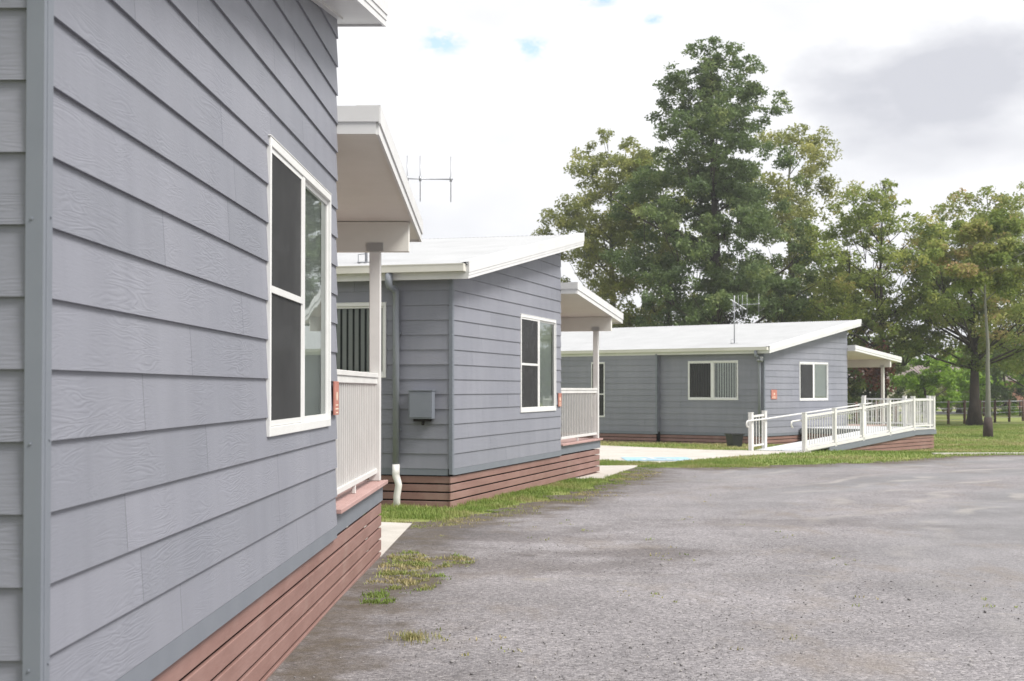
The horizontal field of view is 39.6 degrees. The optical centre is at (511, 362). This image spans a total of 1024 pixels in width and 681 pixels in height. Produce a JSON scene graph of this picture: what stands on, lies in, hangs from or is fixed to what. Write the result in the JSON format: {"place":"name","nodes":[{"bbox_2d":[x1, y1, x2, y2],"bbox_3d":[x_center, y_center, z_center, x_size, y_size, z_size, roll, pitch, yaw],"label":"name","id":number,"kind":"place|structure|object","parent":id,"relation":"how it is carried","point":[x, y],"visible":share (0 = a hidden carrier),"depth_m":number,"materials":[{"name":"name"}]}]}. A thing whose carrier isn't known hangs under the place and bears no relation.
{"place":"outdoors","nodes":[
{"label":"outdoors","id":0,"kind":"place"},
{"bbox_2d":[347,522,411,556],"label":"path","id":1,"kind":"structure","parent":0,"point":[392,533],"depth_m":15.30,"materials":[{"name":"concrete"}]},
{"bbox_2d":[363,457,769,527],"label":"verge grass","id":2,"kind":"structure","parent":0,"point":[530,494],"depth_m":20.88,"materials":[{"name":"green plant"}]},
{"bbox_2d":[566,465,639,479],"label":"path","id":3,"kind":"structure","parent":0,"point":[609,470],"depth_m":28.60,"materials":[{"name":"concrete"}]},
{"bbox_2d":[210,455,1023,680],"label":"road","id":4,"kind":"structure","parent":0,"point":[909,512],"depth_m":10.94,"materials":[{"name":"grey asphalt"}]},
{"bbox_2d":[0,0,422,680],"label":"cottage","id":5,"kind":"structure","parent":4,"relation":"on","point":[196,196],"depth_m":5.52,"materials":[{"name":"paint"}]},
{"bbox_2d":[266,134,331,436],"bbox_3d":[-1.298,-0.372,8.424,0.149,1.556,2.246,0,-1,1],"label":"window","id":6,"kind":"structure","parent":5,"relation":"in","point":[298,344],"depth_m":8.19,"materials":[{"name":"metal"}]},
{"bbox_2d":[333,381,338,414],"bbox_3d":[-1.208,0.248,9.771,0.014,0.230,0.210,0,-1,1],"label":"wall plaque","id":7,"kind":"object","parent":5,"relation":"attached to","point":[335,397],"depth_m":9.72,"materials":[{"name":"red"}]},
{"bbox_2d":[385,628,439,645],"bbox_3d":[-0.587,1.649,8.573,0.337,0.044,0.460,0,-1,-22],"label":"grass tuft","id":8,"kind":"object","parent":4,"relation":"on","point":[415,636],"visible":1,"depth_m":8.57,"materials":[{"name":"green plant"}]},
{"bbox_2d":[359,549,477,604],"bbox_3d":[-0.727,1.724,11.643,0.890,0.066,3.523,0,-1,0],"label":"weed patch","id":9,"kind":"object","parent":4,"relation":"on","point":[419,562],"visible":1,"depth_m":11.69,"materials":[{"name":"green plant"}]},
{"bbox_2d":[294,543,1023,680],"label":"loose stones","id":10,"kind":"object","parent":4,"relation":"on","point":[630,621],"visible":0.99,"depth_m":8.86,"materials":[{"name":"grey gravel"}]},
{"bbox_2d":[400,493,1018,655],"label":"drive weeds","id":11,"kind":"object","parent":4,"relation":"on","point":[440,629],"visible":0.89,"depth_m":10.06,"materials":[{"name":"green plant"}]},
{"bbox_2d":[336,0,1023,365],"label":"sky","id":12,"kind":"structure","parent":0,"point":[924,96],"materials":[{"name":"white"}]},
{"bbox_2d":[595,445,806,462],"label":"path","id":13,"kind":"structure","parent":0,"point":[611,453],"depth_m":37.68,"materials":[{"name":"concrete"}]},
{"bbox_2d":[621,457,690,460],"bbox_3d":[3.450,2.294,33.762,1.600,0.010,1.800,0,-1,0],"label":"bay symbol","id":14,"kind":"object","parent":13,"relation":"on","point":[655,458],"visible":0.99,"depth_m":33.92,"materials":[{"name":"white paint"}]},
{"bbox_2d":[379,408,1023,522],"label":"ground","id":15,"kind":"structure","parent":0,"point":[942,419],"depth_m":44.22,"materials":[{"name":"green plant"}]},
{"bbox_2d":[336,233,622,507],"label":"cottage","id":16,"kind":"structure","parent":15,"relation":"on","point":[472,328],"depth_m":20.34,"materials":[{"name":"paint"}]},
{"bbox_2d":[336,302,386,377],"bbox_3d":[-2.627,-0.289,20.044,2.186,1.028,0.929,0,-1,16],"label":"window","id":17,"kind":"structure","parent":16,"relation":"in","point":[352,328],"depth_m":19.54,"materials":[{"name":"metal"}]},
{"bbox_2d":[357,156,452,262],"bbox_3d":[-1.489,-2.134,19.861,1.334,1.511,0.138,0,-1,-4],"label":"tv antenna","id":18,"kind":"object","parent":16,"relation":"attached to","point":[408,178],"visible":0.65,"depth_m":19.91,"materials":[{"name":"metal"}]},
{"bbox_2d":[520,313,555,412],"bbox_3d":[0.010,0.037,23.494,0.929,1.556,2.246,0,-1,16],"label":"window","id":19,"kind":"structure","parent":16,"relation":"in","point":[537,334],"depth_m":23.29,"materials":[{"name":"metal"}]},
{"bbox_2d":[558,393,561,405],"bbox_3d":[0.830,0.654,24.662,0.014,0.230,0.210,0,-1,16],"label":"wall plaque","id":20,"kind":"object","parent":16,"relation":"attached to","point":[559,399],"depth_m":24.65,"materials":[{"name":"red"}]},
{"bbox_2d":[531,128,695,327],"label":"tree","id":21,"kind":"object","parent":15,"relation":"on","point":[570,217],"visible":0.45,"depth_m":82.64,"materials":[{"name":"green plant"}]},
{"bbox_2d":[603,150,741,326],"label":"tree","id":22,"kind":"object","parent":15,"relation":"on","point":[629,310],"visible":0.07,"depth_m":81.60,"materials":[{"name":"green plant"}]},
{"bbox_2d":[598,35,823,326],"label":"tree","id":23,"kind":"object","parent":15,"relation":"on","point":[717,183],"visible":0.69,"depth_m":74.72,"materials":[{"name":"green plant"}]},
{"bbox_2d":[561,319,901,443],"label":"cottage","id":24,"kind":"structure","parent":15,"relation":"on","point":[711,384],"depth_m":47.22,"materials":[{"name":"paint"}]},
{"bbox_2d":[591,362,604,416],"bbox_3d":[3.214,0.944,48.850,0.566,1.868,0.929,-1,-1,38],"label":"window","id":25,"kind":"structure","parent":24,"relation":"in","point":[601,364],"depth_m":48.42,"materials":[{"name":"metal"}]},
{"bbox_2d":[688,360,737,399],"bbox_3d":[6.765,0.595,46.284,1.866,1.268,0.929,-1,-1,38],"label":"window","id":26,"kind":"structure","parent":24,"relation":"in","point":[707,380],"depth_m":46.10,"materials":[{"name":"metal"}]},
{"bbox_2d":[730,295,758,342],"bbox_3d":[7.618,-1.400,46.184,1.106,1.568,0.351,-1,-1,37],"label":"tv antenna","id":27,"kind":"object","parent":24,"relation":"on","point":[742,304],"visible":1,"depth_m":46.36,"materials":[{"name":"metal"}]},
{"bbox_2d":[771,390,776,398],"bbox_3d":[8.340,1.029,45.250,0.014,0.300,0.380,-1,-1,38],"label":"wall plaque","id":28,"kind":"object","parent":24,"relation":"attached to","point":[773,394],"depth_m":45.23,"materials":[{"name":"red"}]},
{"bbox_2d":[799,362,827,400],"bbox_3d":[9.723,0.648,47.748,0.929,1.278,2.096,-1,-1,38],"label":"window","id":29,"kind":"structure","parent":24,"relation":"in","point":[813,376],"depth_m":47.42,"materials":[{"name":"metal"}]},
{"bbox_2d":[724,433,744,446],"bbox_3d":[6.720,2.356,42.963,0.444,0.404,0.444,0,-1,-23],"label":"plastic tub","id":30,"kind":"object","parent":15,"relation":"on","point":[734,439],"visible":0.99,"depth_m":42.83,"materials":[{"name":"black plastic"}]},
{"bbox_2d":[723,122,869,322],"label":"tree","id":31,"kind":"object","parent":15,"relation":"on","point":[803,209],"visible":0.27,"depth_m":82.77,"materials":[{"name":"green plant"}]},
{"bbox_2d":[600,423,1023,464],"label":"lawn grass","id":32,"kind":"structure","parent":15,"relation":"on","point":[1013,429],"depth_m":42.83,"materials":[{"name":"green plant"}]},
{"bbox_2d":[769,244,891,399],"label":"tree","id":33,"kind":"object","parent":15,"relation":"on","point":[798,317],"visible":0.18,"depth_m":78.21,"materials":[{"name":"green plant"}]},
{"bbox_2d":[746,396,935,451],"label":"access ramp","id":34,"kind":"structure","parent":15,"relation":"on","point":[888,437],"depth_m":42.29,"materials":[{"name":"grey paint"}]},
{"bbox_2d":[847,335,917,420],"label":"tree","id":35,"kind":"object","parent":15,"relation":"on","point":[857,394],"visible":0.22,"depth_m":82.73,"materials":[{"name":"green plant"}]},
{"bbox_2d":[791,178,981,424],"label":"tree","id":36,"kind":"object","parent":15,"relation":"on","point":[869,217],"visible":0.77,"depth_m":72.79,"materials":[{"name":"green plant"}]},
{"bbox_2d":[874,334,915,364],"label":"tree","id":37,"kind":"object","parent":15,"relation":"on","point":[897,340],"visible":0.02,"depth_m":140.05,"materials":[{"name":"green plant"}]},
{"bbox_2d":[847,365,1006,408],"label":"house","id":38,"kind":"structure","parent":15,"relation":"on","point":[917,367],"depth_m":133.09,"materials":[{"name":"white paint"}]},
{"bbox_2d":[848,399,1023,425],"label":"wire fence","id":39,"kind":"object","parent":15,"relation":"on","point":[948,408],"visible":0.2,"depth_m":76.06,"materials":[{"name":"metal"}]},
{"bbox_2d":[889,348,992,417],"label":"tree","id":40,"kind":"object","parent":15,"relation":"on","point":[945,376],"visible":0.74,"depth_m":90.97,"materials":[{"name":"green plant"}]},
{"bbox_2d":[873,185,1023,424],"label":"tree","id":41,"kind":"object","parent":15,"relation":"on","point":[970,316],"visible":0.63,"depth_m":72.39,"materials":[{"name":"green plant"}]},
{"bbox_2d":[904,346,1005,412],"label":"tree","id":42,"kind":"object","parent":15,"relation":"on","point":[958,409],"visible":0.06,"depth_m":111.09,"materials":[{"name":"green plant"}]},
{"bbox_2d":[923,208,1023,436],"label":"tree","id":43,"kind":"object","parent":15,"relation":"on","point":[938,254],"visible":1,"depth_m":56.53,"materials":[{"name":"green plant"}]},
{"bbox_2d":[931,452,1023,454],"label":"kerb","id":44,"kind":"structure","parent":15,"relation":"on","point":[981,453],"depth_m":36.86,"materials":[{"name":"concrete"}]},
{"bbox_2d":[950,181,1023,376],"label":"tree","id":45,"kind":"object","parent":15,"relation":"on","point":[1017,371],"visible":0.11,"depth_m":77.61,"materials":[{"name":"green plant"}]},
{"bbox_2d":[952,344,1023,414],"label":"tree","id":46,"kind":"object","parent":15,"relation":"on","point":[1003,406],"visible":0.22,"depth_m":103.60,"materials":[{"name":"green plant"}]},
{"bbox_2d":[969,324,1023,413],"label":"tree","id":47,"kind":"object","parent":15,"relation":"on","point":[999,390],"visible":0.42,"depth_m":97.48,"materials":[{"name":"green plant"}]},
{"bbox_2d":[983,400,1021,415],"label":"wire fence","id":48,"kind":"object","parent":15,"relation":"on","point":[1019,401],"visible":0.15,"depth_m":98.49,"materials":[{"name":"metal"}]},
{"bbox_2d":[849,411,1016,413],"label":"road","id":49,"kind":"structure","parent":0,"point":[941,412],"depth_m":113.33,"materials":[{"name":"grey asphalt"}]},
{"bbox_2d":[1005,375,1022,407],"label":"house","id":50,"kind":"structure","parent":0,"point":[1016,397],"depth_m":141.16,"materials":[{"name":"white paint"}]}
]}

